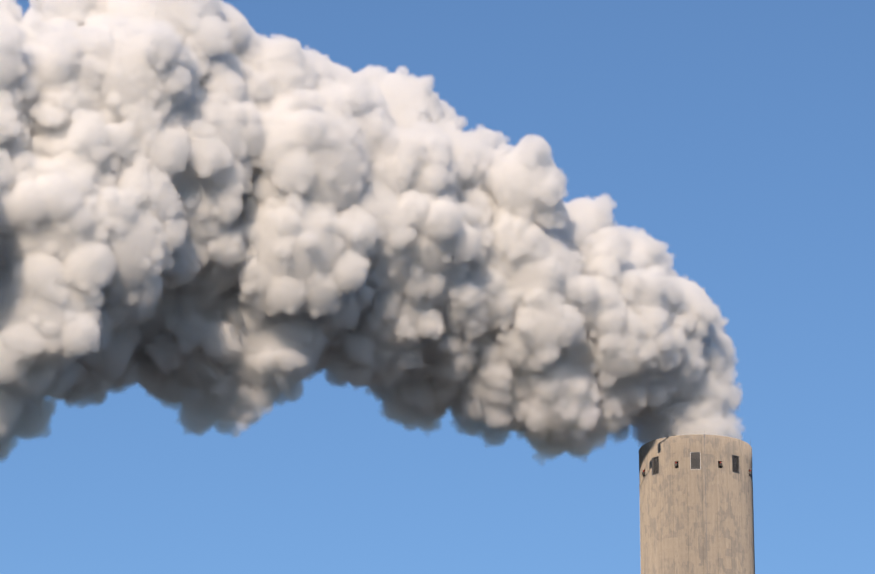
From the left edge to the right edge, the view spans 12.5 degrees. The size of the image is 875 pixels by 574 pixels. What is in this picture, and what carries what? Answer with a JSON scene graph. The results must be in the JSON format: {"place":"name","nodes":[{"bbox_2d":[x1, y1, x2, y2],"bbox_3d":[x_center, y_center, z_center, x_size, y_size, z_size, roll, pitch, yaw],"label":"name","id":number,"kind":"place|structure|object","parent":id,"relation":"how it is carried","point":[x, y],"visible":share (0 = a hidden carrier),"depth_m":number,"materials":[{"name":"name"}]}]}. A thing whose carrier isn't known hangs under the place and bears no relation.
{"place":"outdoors","nodes":[
{"label":"outdoors","id":0,"kind":"place"},
{"bbox_2d":[0,0,874,573],"label":"sky","id":1,"kind":"structure","parent":0,"point":[286,286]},
{"bbox_2d":[639,434,754,573],"bbox_3d":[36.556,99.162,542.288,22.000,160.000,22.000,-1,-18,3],"label":"chimney","id":2,"kind":"object","parent":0,"point":[679,510],"visible":1,"depth_m":557.63,"materials":[{"name":"concrete"}]},
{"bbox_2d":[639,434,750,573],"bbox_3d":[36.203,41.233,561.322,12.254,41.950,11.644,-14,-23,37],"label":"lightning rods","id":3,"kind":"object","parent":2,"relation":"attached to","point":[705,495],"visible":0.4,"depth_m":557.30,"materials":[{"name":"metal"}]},
{"bbox_2d":[652,452,739,474],"bbox_3d":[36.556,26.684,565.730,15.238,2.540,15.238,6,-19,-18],"label":"window openings","id":4,"kind":"object","parent":2,"relation":"attached to","point":[695,455],"visible":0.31,"depth_m":559.69,"materials":[{"name":"metal"}]},
{"bbox_2d":[654,456,737,473],"bbox_3d":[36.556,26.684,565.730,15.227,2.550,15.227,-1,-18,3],"label":"louvre backs","id":5,"kind":"object","parent":2,"relation":"attached to","point":[695,462],"visible":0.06,"depth_m":560.25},
{"bbox_2d":[642,463,751,474],"bbox_3d":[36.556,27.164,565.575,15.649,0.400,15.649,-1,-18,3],"label":"warning lights","id":6,"kind":"object","parent":2,"relation":"attached to","point":[720,465],"visible":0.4,"depth_m":558.54}
]}

